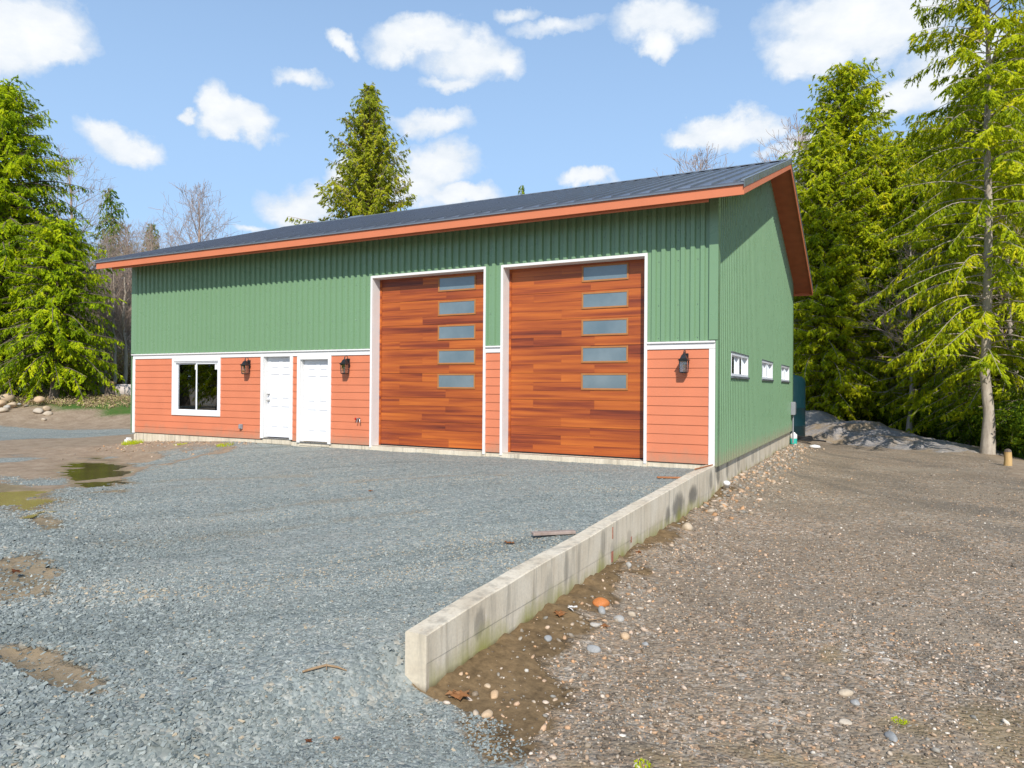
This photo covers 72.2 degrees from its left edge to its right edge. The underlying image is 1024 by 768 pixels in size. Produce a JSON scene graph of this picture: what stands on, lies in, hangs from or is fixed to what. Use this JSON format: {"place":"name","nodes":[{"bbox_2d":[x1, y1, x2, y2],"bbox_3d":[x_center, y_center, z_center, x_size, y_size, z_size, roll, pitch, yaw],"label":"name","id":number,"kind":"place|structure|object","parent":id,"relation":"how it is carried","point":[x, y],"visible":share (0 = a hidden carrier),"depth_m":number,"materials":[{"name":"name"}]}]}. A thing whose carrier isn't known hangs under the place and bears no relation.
{"place":"outdoors","nodes":[
{"label":"outdoors","id":0,"kind":"place"},
{"bbox_2d":[0,385,1023,767],"bbox_3d":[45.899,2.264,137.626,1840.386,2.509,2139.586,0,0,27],"label":"ground","id":1,"kind":"structure","parent":0,"point":[32,445],"depth_m":6.50,"materials":[{"name":"gravel"}]},
{"bbox_2d":[0,400,7,406],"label":"boulder","id":2,"kind":"object","parent":1,"relation":"on","point":[3,402],"visible":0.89,"depth_m":32.32,"materials":[{"name":"stone"}]},
{"bbox_2d":[0,393,15,402],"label":"boulder","id":3,"kind":"object","parent":1,"relation":"on","point":[7,397],"visible":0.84,"depth_m":33.05,"materials":[{"name":"stone"}]},
{"bbox_2d":[0,491,56,518],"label":"puddle","id":4,"kind":"object","parent":1,"relation":"on","point":[10,497],"visible":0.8,"depth_m":11.04,"materials":[{"name":"beige liquid"}]},
{"bbox_2d":[33,408,43,413],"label":"boulder","id":5,"kind":"object","parent":1,"relation":"on","point":[38,410],"visible":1,"depth_m":31.26,"materials":[{"name":"stone"}]},
{"bbox_2d":[33,396,45,402],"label":"boulder","id":6,"kind":"object","parent":1,"relation":"on","point":[38,399],"visible":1,"depth_m":32.12,"materials":[{"name":"stone"}]},
{"bbox_2d":[0,75,122,400],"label":"cedar tree","id":7,"kind":"object","parent":1,"relation":"on","point":[20,164],"visible":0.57,"depth_m":36.18,"materials":[{"name":"green plant"}]},
{"bbox_2d":[0,207,125,403],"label":"cedar tree","id":8,"kind":"object","parent":1,"relation":"on","point":[61,255],"visible":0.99,"depth_m":33.97,"materials":[{"name":"green plant"}]},
{"bbox_2d":[2,390,130,408],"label":"dry grass","id":9,"kind":"structure","parent":1,"relation":"on","point":[92,398],"depth_m":33.66,"materials":[{"name":"plant"}]},
{"bbox_2d":[27,349,130,392],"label":"undergrowth","id":10,"kind":"object","parent":1,"relation":"on","point":[120,367],"visible":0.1,"depth_m":41.56,"materials":[{"name":"plant"}]},
{"bbox_2d":[14,143,174,390],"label":"bare tree","id":11,"kind":"object","parent":1,"relation":"on","point":[88,199],"visible":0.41,"depth_m":44.13,"materials":[{"name":"grey plant"}]},
{"bbox_2d":[60,458,133,487],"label":"puddle","id":12,"kind":"object","parent":1,"relation":"on","point":[87,471],"visible":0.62,"depth_m":14.62,"materials":[{"name":"liquid"}]},
{"bbox_2d":[75,254,130,393],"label":"bare tree","id":13,"kind":"object","parent":1,"relation":"on","point":[106,313],"visible":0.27,"depth_m":40.42,"materials":[{"name":"grey plant"}]},
{"bbox_2d":[76,268,129,392],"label":"bare tree","id":14,"kind":"object","parent":1,"relation":"on","point":[100,322],"visible":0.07,"depth_m":41.17,"materials":[{"name":"grey plant"}]},
{"bbox_2d":[78,268,130,392],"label":"bare tree","id":15,"kind":"object","parent":1,"relation":"on","point":[107,351],"visible":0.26,"depth_m":40.00,"materials":[{"name":"grey wood"}]},
{"bbox_2d":[79,247,131,383],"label":"bare tree","id":16,"kind":"object","parent":1,"relation":"on","point":[125,370],"visible":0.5,"depth_m":39.80,"materials":[{"name":"grey plant"}]},
{"bbox_2d":[85,256,131,382],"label":"bare tree","id":17,"kind":"object","parent":1,"relation":"on","point":[115,344],"visible":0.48,"depth_m":39.55,"materials":[{"name":"grey plant"}]},
{"bbox_2d":[84,229,132,348],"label":"bare tree","id":18,"kind":"object","parent":1,"relation":"on","point":[103,249],"visible":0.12,"depth_m":52.15,"materials":[{"name":"grey plant"}]},
{"bbox_2d":[86,268,131,353],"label":"bare tree","id":19,"kind":"object","parent":1,"relation":"on","point":[120,304],"visible":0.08,"depth_m":48.15,"materials":[{"name":"grey plant"}]},
{"bbox_2d":[88,187,130,356],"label":"fir tree","id":20,"kind":"object","parent":1,"relation":"on","point":[110,214],"visible":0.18,"depth_m":59.93,"materials":[{"name":"green plant"}]},
{"bbox_2d":[104,381,115,399],"bbox_3d":[-20.511,0.356,35.795,0.837,1.013,0.840,0,0,27],"label":"tree stump","id":21,"kind":"object","parent":1,"relation":"on","point":[109,391],"visible":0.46,"depth_m":35.59,"materials":[{"name":"brown wood"}]},
{"bbox_2d":[86,234,135,339],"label":"bare tree","id":22,"kind":"object","parent":1,"relation":"on","point":[112,256],"visible":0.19,"depth_m":49.39,"materials":[{"name":"grey plant"}]},
{"bbox_2d":[87,218,155,350],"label":"bare tree","id":23,"kind":"object","parent":1,"relation":"on","point":[129,303],"visible":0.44,"depth_m":47.54,"materials":[{"name":"grey plant"}]},
{"bbox_2d":[105,235,140,374],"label":"bare tree","id":24,"kind":"object","parent":1,"relation":"on","point":[129,338],"visible":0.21,"depth_m":46.46,"materials":[{"name":"grey wood"}]},
{"bbox_2d":[115,384,130,396],"bbox_3d":[-20.025,0.407,36.195,1.253,0.808,0.820,0,0,-1],"label":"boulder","id":25,"kind":"object","parent":1,"relation":"on","point":[125,389],"visible":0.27,"depth_m":35.83,"materials":[{"name":"grey stone"}]},
{"bbox_2d":[90,222,160,350],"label":"bare tree","id":26,"kind":"object","parent":1,"relation":"on","point":[125,254],"visible":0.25,"depth_m":48.23,"materials":[{"name":"grey plant"}]},
{"bbox_2d":[90,217,174,302],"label":"bare tree","id":27,"kind":"object","parent":1,"relation":"on","point":[142,239],"visible":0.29,"depth_m":50.04,"materials":[{"name":"grey plant"}]},
{"bbox_2d":[122,439,143,444],"bbox_3d":[-10.696,1.631,19.791,0.623,0.170,0.543,0,0,6],"label":"grass tuft","id":28,"kind":"object","parent":1,"relation":"on","point":[128,442],"visible":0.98,"depth_m":19.70,"materials":[{"name":"green plant"}]},
{"bbox_2d":[102,231,172,323],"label":"bare tree","id":29,"kind":"object","parent":1,"relation":"on","point":[151,239],"visible":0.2,"depth_m":46.70,"materials":[{"name":"grey plant"}]},
{"bbox_2d":[116,224,170,297],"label":"bare tree","id":30,"kind":"object","parent":1,"relation":"on","point":[145,245],"visible":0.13,"depth_m":53.14,"materials":[{"name":"grey plant"}]},
{"bbox_2d":[140,222,159,250],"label":"fir tree","id":31,"kind":"object","parent":1,"relation":"on","point":[153,225],"visible":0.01,"depth_m":63.81,"materials":[{"name":"green plant"}]},
{"bbox_2d":[121,228,179,314],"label":"bare tree","id":32,"kind":"object","parent":1,"relation":"on","point":[167,234],"visible":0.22,"depth_m":47.00,"materials":[{"name":"grey plant"}]},
{"bbox_2d":[61,440,256,459],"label":"soil stones","id":33,"kind":"object","parent":1,"relation":"on","point":[204,442],"visible":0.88,"depth_m":18.65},
{"bbox_2d":[142,179,242,249],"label":"bare tree","id":34,"kind":"object","parent":1,"relation":"on","point":[190,211],"visible":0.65,"depth_m":57.87,"materials":[{"name":"grey plant"}]},
{"bbox_2d":[0,441,693,767],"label":"crushed stone","id":35,"kind":"object","parent":1,"relation":"on","point":[15,715],"visible":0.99,"depth_m":5.39,"materials":[{"name":"gravel"}]},
{"bbox_2d":[302,664,346,672],"bbox_3d":[-1.205,1.831,4.508,0.280,0.052,0.051,1,0,-23],"label":"fallen twig","id":36,"kind":"object","parent":35,"relation":"on","point":[320,666],"visible":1,"depth_m":4.50,"materials":[{"name":"brown wood"}]},
{"bbox_2d":[531,530,575,535],"bbox_3d":[0.439,1.565,7.383,0.468,0.032,0.085,0,0,-14],"label":"wooden board","id":37,"kind":"object","parent":35,"relation":"on","point":[552,532],"visible":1,"depth_m":7.36,"materials":[{"name":"wood"}]},
{"bbox_2d":[657,476,679,478],"bbox_3d":[2.622,1.550,11.631,0.431,0.022,0.090,0,0,6],"label":"wooden board","id":38,"kind":"object","parent":35,"relation":"on","point":[667,477],"visible":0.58,"depth_m":11.60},
{"bbox_2d":[285,82,416,224],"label":"cedar tree","id":39,"kind":"object","parent":1,"relation":"on","point":[368,149],"visible":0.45,"depth_m":46.07,"materials":[{"name":"green plant"}]},
{"bbox_2d":[95,158,812,491],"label":"workshop building","id":40,"kind":"structure","parent":1,"relation":"on","point":[567,325],"depth_m":15.75,"materials":[{"name":"metal"}]},
{"bbox_2d":[171,358,220,416],"bbox_3d":[-8.648,0.081,19.280,1.950,1.578,0.136,0,0,27],"label":"sliding window","id":41,"kind":"structure","parent":40,"relation":"in","point":[196,382],"depth_m":19.27,"materials":[{"name":"white plastic"}]},
{"bbox_2d":[240,357,250,373],"bbox_3d":[-6.909,-0.472,18.209,0.184,0.439,0.227,0,0,27],"label":"wall lantern","id":42,"kind":"object","parent":40,"relation":"attached to","point":[245,363],"depth_m":18.19,"materials":[{"name":"black metal"}]},
{"bbox_2d":[260,356,293,444],"bbox_3d":[-5.953,0.401,17.910,1.110,2.245,0.194,0,0,27],"label":"entry door","id":43,"kind":"structure","parent":40,"relation":"in","point":[276,375],"depth_m":18.00,"materials":[{"name":"metal"}]},
{"bbox_2d":[296,356,331,446],"bbox_3d":[-4.840,0.420,17.330,1.100,2.218,0.194,0,0,27],"label":"entry door","id":44,"kind":"structure","parent":40,"relation":"in","point":[314,377],"depth_m":17.42,"materials":[{"name":"metal"}]},
{"bbox_2d":[339,356,349,373],"bbox_3d":[-3.964,-0.457,16.676,0.184,0.439,0.227,0,0,27],"label":"wall lantern","id":45,"kind":"object","parent":40,"relation":"attached to","point":[344,362],"depth_m":16.65,"materials":[{"name":"black metal"}]},
{"bbox_2d":[369,266,485,456],"bbox_3d":[-1.836,-0.478,15.929,3.125,4.085,0.500,0,0,27],"label":"garage door","id":46,"kind":"structure","parent":40,"relation":"in","point":[428,350],"depth_m":16.00,"materials":[{"name":"brown wood"}]},
{"bbox_2d":[499,253,647,466],"bbox_3d":[1.273,-0.462,14.311,3.195,4.085,0.500,0,0,27],"label":"garage door","id":47,"kind":"structure","parent":40,"relation":"in","point":[574,332],"depth_m":14.34,"materials":[{"name":"brown wood"}]},
{"bbox_2d":[678,349,689,372],"bbox_3d":[3.181,-0.421,12.958,0.184,0.439,0.227,0,0,27],"label":"wall lantern","id":48,"kind":"object","parent":40,"relation":"attached to","point":[684,358],"depth_m":12.93,"materials":[{"name":"black metal"}]},
{"bbox_2d":[731,351,749,378],"bbox_3d":[4.778,-0.379,14.894,0.195,0.537,2.110,0,0,27],"label":"side window","id":49,"kind":"structure","parent":40,"relation":"in","point":[739,363],"depth_m":14.85,"materials":[{"name":"white plastic"}]},
{"bbox_2d":[762,359,773,380],"bbox_3d":[6.700,-0.347,18.588,0.195,0.537,2.140,0,0,27],"label":"side window","id":50,"kind":"structure","parent":40,"relation":"in","point":[767,367],"depth_m":18.57,"materials":[{"name":"white plastic"}]},
{"bbox_2d":[781,364,789,382],"bbox_3d":[8.584,-0.317,22.207,0.195,0.537,2.220,0,0,27],"label":"side window","id":51,"kind":"structure","parent":40,"relation":"in","point":[784,369],"depth_m":22.17,"materials":[{"name":"white plastic"}]},
{"bbox_2d":[791,402,795,442],"bbox_3d":[9.502,1.301,23.689,0.142,1.390,0.320,0,0,27],"label":"meter box","id":52,"kind":"object","parent":40,"relation":"attached to","point":[793,408],"visible":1,"depth_m":23.59,"materials":[{"name":"grey plastic"}]},
{"bbox_2d":[445,689,469,699],"bbox_3d":[-0.351,2.022,4.575,0.172,0.031,0.144,0,0,1],"label":"dry leaf","id":53,"kind":"object","parent":1,"relation":"on","point":[455,694],"visible":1,"depth_m":4.57,"materials":[{"name":"plant"}]},
{"bbox_2d":[481,709,492,717],"bbox_3d":[-0.152,2.066,4.390,0.064,0.046,0.096,0,0,27],"label":"cobble","id":54,"kind":"object","parent":1,"relation":"on","point":[487,713],"visible":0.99,"depth_m":4.37,"materials":[{"name":"stone"}]},
{"bbox_2d":[491,690,498,698],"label":"cobble","id":55,"kind":"object","parent":1,"relation":"on","point":[494,694],"visible":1,"depth_m":4.64,"materials":[{"name":"stone"}]},
{"bbox_2d":[544,635,551,641],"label":"cobble","id":56,"kind":"object","parent":1,"relation":"on","point":[547,638],"visible":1,"depth_m":5.54,"materials":[{"name":"stone"}]},
{"bbox_2d":[405,465,714,692],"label":"retaining wall","id":57,"kind":"structure","parent":1,"relation":"on","point":[443,642],"depth_m":6.10,"materials":[{"name":"concrete"}]},
{"bbox_2d":[555,610,567,616],"bbox_3d":[0.414,1.993,6.109,0.128,0.021,0.132,0,0,27],"label":"dry leaf","id":58,"kind":"object","parent":1,"relation":"on","point":[560,613],"visible":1,"depth_m":6.10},
{"bbox_2d":[586,645,600,652],"bbox_3d":[0.634,2.058,5.434,0.116,0.072,0.086,0,0,27],"label":"cobble","id":59,"kind":"object","parent":1,"relation":"on","point":[594,648],"visible":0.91,"depth_m":5.41,"materials":[{"name":"stone"}]},
{"bbox_2d":[592,597,609,606],"bbox_3d":[0.824,2.024,6.482,0.160,0.097,0.115,0,0,3],"label":"cobble","id":60,"kind":"object","parent":1,"relation":"on","point":[600,601],"visible":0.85,"depth_m":6.45,"materials":[{"name":"stone"}]},
{"bbox_2d":[598,606,605,613],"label":"cobble","id":61,"kind":"object","parent":1,"relation":"on","point":[601,609],"visible":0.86,"depth_m":6.24,"materials":[{"name":"stone"}]},
{"bbox_2d":[435,516,775,742],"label":"half sunk stones","id":62,"kind":"object","parent":1,"relation":"on","point":[517,703],"visible":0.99,"depth_m":5.85,"materials":[{"name":"stone"}]},
{"bbox_2d":[613,615,623,621],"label":"cobble","id":63,"kind":"object","parent":1,"relation":"on","point":[620,618],"visible":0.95,"depth_m":6.11,"materials":[{"name":"stone"}]},
{"bbox_2d":[620,632,629,639],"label":"cobble","id":64,"kind":"object","parent":1,"relation":"on","point":[624,635],"visible":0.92,"depth_m":5.73,"materials":[{"name":"stone"}]},
{"bbox_2d":[633,758,651,767],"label":"grass tuft","id":65,"kind":"object","parent":1,"relation":"on","point":[639,763],"visible":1,"depth_m":3.79,"materials":[{"name":"green plant"}]},
{"bbox_2d":[681,522,692,530],"bbox_3d":[2.470,2.030,9.911,0.168,0.147,0.161,0,0,27],"label":"cobble","id":66,"kind":"object","parent":1,"relation":"on","point":[687,526],"visible":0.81,"depth_m":9.85,"materials":[{"name":"stone"}]},
{"bbox_2d":[653,141,733,174],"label":"bare tree","id":67,"kind":"object","parent":1,"relation":"on","point":[700,166],"visible":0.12,"depth_m":45.77,"materials":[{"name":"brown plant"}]},
{"bbox_2d":[434,453,1023,767],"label":"mixed pebbles","id":68,"kind":"object","parent":1,"relation":"on","point":[767,735],"visible":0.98,"depth_m":5.35,"materials":[{"name":"gravel"}]},
{"bbox_2d":[696,443,824,522],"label":"bank stones","id":69,"kind":"object","parent":1,"relation":"on","point":[735,481],"visible":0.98,"depth_m":14.63,"materials":[{"name":"stone"}]},
{"bbox_2d":[723,480,729,489],"bbox_3d":[4.039,1.913,13.220,0.127,0.160,0.130,13,23,27],"label":"pipe cap","id":70,"kind":"object","parent":69,"relation":"on","point":[726,483],"visible":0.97,"depth_m":13.18,"materials":[{"name":"plastic"}]},
{"bbox_2d":[754,113,816,341],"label":"bare tree","id":71,"kind":"object","parent":1,"relation":"on","point":[801,138],"visible":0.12,"depth_m":43.17,"materials":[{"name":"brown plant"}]},
{"bbox_2d":[790,432,796,443],"bbox_3d":[9.631,1.854,23.998,0.226,0.410,0.226,0,0,27],"label":"paint can","id":72,"kind":"object","parent":1,"relation":"on","point":[795,438],"visible":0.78,"depth_m":23.90,"materials":[{"name":"teal plastic"}]},
{"bbox_2d":[797,435,825,441],"bbox_3d":[10.643,1.956,25.103,1.115,0.195,0.583,0,0,27],"label":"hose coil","id":73,"kind":"object","parent":1,"relation":"on","point":[806,438],"visible":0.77,"depth_m":24.98,"materials":[{"name":"rubber"}]},
{"bbox_2d":[805,410,844,427],"bbox_3d":[13.929,2.001,32.245,9.750,1.561,10.270,0,0,27],"label":"gravel heap","id":74,"kind":"object","parent":1,"relation":"on","point":[816,417],"visible":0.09,"depth_m":31.84,"materials":[{"name":"gravel"}]},
{"bbox_2d":[793,210,895,420],"bbox_3d":[15.918,-3.072,34.145,5.614,10.862,5.198,0,0,-5],"label":"cedar tree","id":75,"kind":"object","parent":1,"relation":"on","point":[818,372],"visible":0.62,"depth_m":33.23,"materials":[{"name":"green plant"}]},
{"bbox_2d":[838,718,851,724],"bbox_3d":[2.044,2.077,4.303,0.080,0.037,0.052,0,0,27],"label":"cobble","id":76,"kind":"object","parent":1,"relation":"on","point":[844,721],"visible":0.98,"depth_m":4.29,"materials":[{"name":"stone"}]},
{"bbox_2d":[838,689,853,695],"bbox_3d":[2.236,2.072,4.703,0.106,0.050,0.067,1,0,-27],"label":"cobble","id":77,"kind":"object","parent":1,"relation":"on","point":[844,692],"visible":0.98,"depth_m":4.68,"materials":[{"name":"stone"}]},
{"bbox_2d":[778,58,917,420],"bbox_3d":[17.076,-7.138,36.361,10.964,18.902,10.713,0,0,10],"label":"cedar tree","id":78,"kind":"object","parent":1,"relation":"on","point":[846,110],"visible":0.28,"depth_m":34.84,"materials":[{"name":"green plant"}]},
{"bbox_2d":[792,132,903,412],"bbox_3d":[15.499,-5.118,34.930,7.028,14.687,7.591,0,0,-9],"label":"cedar tree","id":79,"kind":"object","parent":1,"relation":"on","point":[820,182],"visible":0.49,"depth_m":33.71,"materials":[{"name":"green plant"}]},
{"bbox_2d":[850,699,859,705],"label":"cobble","id":80,"kind":"object","parent":1,"relation":"on","point":[855,702],"visible":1,"depth_m":4.55,"materials":[{"name":"stone"}]},
{"bbox_2d":[820,145,923,425],"bbox_3d":[18.444,-4.622,34.563,7.315,14.154,6.773,0,0,41],"label":"cedar tree","id":81,"kind":"object","parent":1,"relation":"on","point":[892,168],"visible":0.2,"depth_m":33.74,"materials":[{"name":"green plant"}]},
{"bbox_2d":[850,285,897,421],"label":"bare tree","id":82,"kind":"object","parent":1,"relation":"on","point":[877,361],"visible":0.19,"depth_m":33.08,"materials":[{"name":"brown wood"}]},
{"bbox_2d":[858,132,893,162],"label":"cedar tree","id":83,"kind":"object","parent":1,"relation":"on","point":[883,144],"depth_m":40.68,"materials":[{"name":"green plant"}]},
{"bbox_2d":[843,221,916,428],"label":"cedar tree","id":84,"kind":"object","parent":1,"relation":"on","point":[894,257],"visible":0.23,"depth_m":32.95,"materials":[{"name":"green plant"}]},
{"bbox_2d":[884,731,897,741],"bbox_3d":[2.228,2.071,4.119,0.063,0.045,0.126,0,0,2],"label":"cobble","id":85,"kind":"object","parent":1,"relation":"on","point":[891,735],"visible":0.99,"depth_m":4.09,"materials":[{"name":"stone"}]},
{"bbox_2d":[851,224,941,433],"bbox_3d":[17.065,-2.260,30.666,4.367,9.235,5.246,0,-3,36],"label":"bare tree","id":86,"kind":"object","parent":1,"relation":"on","point":[908,424],"visible":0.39,"depth_m":30.30,"materials":[{"name":"brown plant"}]},
{"bbox_2d":[891,716,909,724],"bbox_3d":[2.394,2.074,4.329,0.103,0.013,0.100,0,0,27],"label":"grass tuft","id":87,"kind":"object","parent":1,"relation":"on","point":[900,720],"visible":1,"depth_m":4.32,"materials":[{"name":"green plant"}]},
{"bbox_2d":[888,136,919,193],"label":"cedar tree","id":88,"kind":"object","parent":1,"relation":"on","point":[895,142],"visible":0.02,"depth_m":37.49,"materials":[{"name":"green plant"}]},
{"bbox_2d":[805,420,1003,455],"bbox_3d":[14.317,2.151,25.921,12.220,1.354,13.000,0,0,27],"label":"gravel heap","id":89,"kind":"object","parent":1,"relation":"on","point":[867,433],"visible":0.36,"depth_m":26.25,"materials":[{"name":"gravel"}]},
{"bbox_2d":[880,173,937,422],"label":"cedar tree","id":90,"kind":"object","parent":1,"relation":"on","point":[923,177],"visible":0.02,"depth_m":33.98,"materials":[{"name":"green plant"}]},
{"bbox_2d":[860,121,963,276],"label":"cedar tree","id":91,"kind":"object","parent":1,"relation":"on","point":[926,171],"visible":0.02,"depth_m":35.38,"materials":[{"name":"green plant"}]},
{"bbox_2d":[805,396,1023,459],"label":"undergrowth","id":92,"kind":"object","parent":1,"relation":"on","point":[1015,425],"visible":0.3,"depth_m":24.94,"materials":[{"name":"green plant"}]},
{"bbox_2d":[861,177,982,437],"bbox_3d":[18.526,-3.099,30.083,5.513,11.521,5.954,1,0,-18],"label":"cedar tree","id":93,"kind":"object","parent":1,"relation":"on","point":[932,381],"visible":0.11,"depth_m":30.11,"materials":[{"name":"green plant"}]},
{"bbox_2d":[872,235,975,439],"bbox_3d":[17.524,-1.893,28.719,4.970,8.749,4.137,0,0,11],"label":"bare tree","id":94,"kind":"object","parent":1,"relation":"on","point":[943,318],"visible":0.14,"depth_m":29.25,"materials":[{"name":"brown plant"}]},
{"bbox_2d":[879,152,995,437],"bbox_3d":[20.071,-3.931,30.873,7.060,13.660,6.537,0,0,-7],"label":"cedar tree","id":95,"kind":"object","parent":1,"relation":"on","point":[893,408],"visible":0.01,"depth_m":31.14,"materials":[{"name":"green plant"}]},
{"bbox_2d":[916,315,959,437],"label":"fir tree","id":96,"kind":"object","parent":1,"relation":"on","point":[934,369],"visible":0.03,"depth_m":29.44,"materials":[{"name":"green plant"}]},
{"bbox_2d":[858,0,1023,454],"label":"cedar tree","id":97,"kind":"object","parent":1,"relation":"on","point":[989,137],"visible":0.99,"depth_m":21.94,"materials":[{"name":"green plant"}]},
{"bbox_2d":[883,71,1023,430],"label":"cedar tree","id":98,"kind":"object","parent":1,"relation":"on","point":[940,170],"visible":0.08,"depth_m":28.80,"materials":[{"name":"green plant"}]},
{"bbox_2d":[936,341,995,445],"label":"fir tree","id":99,"kind":"object","parent":1,"relation":"on","point":[968,361],"visible":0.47,"depth_m":25.46,"materials":[{"name":"green plant"}]},
{"bbox_2d":[915,133,1023,451],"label":"cedar tree","id":100,"kind":"object","parent":1,"relation":"on","point":[970,403],"visible":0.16,"depth_m":25.63,"materials":[{"name":"green plant"}]},
{"bbox_2d":[949,209,1023,405],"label":"bare tree","id":101,"kind":"object","parent":1,"relation":"on","point":[1010,324],"visible":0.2,"depth_m":24.20,"materials":[{"name":"grey plant"}]},
{"bbox_2d":[1003,449,1011,465],"bbox_3d":[12.864,1.921,18.201,0.197,0.485,0.194,0,0,27],"label":"wooden post","id":102,"kind":"object","parent":1,"relation":"on","point":[1007,457],"visible":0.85,"depth_m":18.13,"materials":[{"name":"brown wood"}]},
{"bbox_2d":[992,311,1023,457],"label":"fir tree","id":103,"kind":"object","parent":1,"relation":"on","point":[1019,393],"visible":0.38,"depth_m":22.07,"materials":[{"name":"green plant"}]},
{"bbox_2d":[992,9,1023,131],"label":"cedar tree","id":104,"kind":"object","parent":1,"relation":"on","point":[1016,57],"depth_m":33.27,"materials":[{"name":"green plant"}]},
{"bbox_2d":[0,0,1023,278],"label":"sky","id":105,"kind":"structure","parent":0,"point":[491,99],"materials":[{"name":"blue"}]},
{"bbox_3d":[10.595,2.364,27.838,3.000,0.300,3.000,0,0,27],"label":"concrete pad","id":106,"kind":"object","parent":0,"visible":0},
{"bbox_2d":[790,374,805,435],"bbox_3d":[10.520,0.813,28.003,2.225,2.800,2.225,0,0,27],"label":"storage tank","id":107,"kind":"object","parent":106,"relation":"on","point":[799,384],"visible":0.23,"depth_m":27.07,"materials":[{"name":"teal plastic"}]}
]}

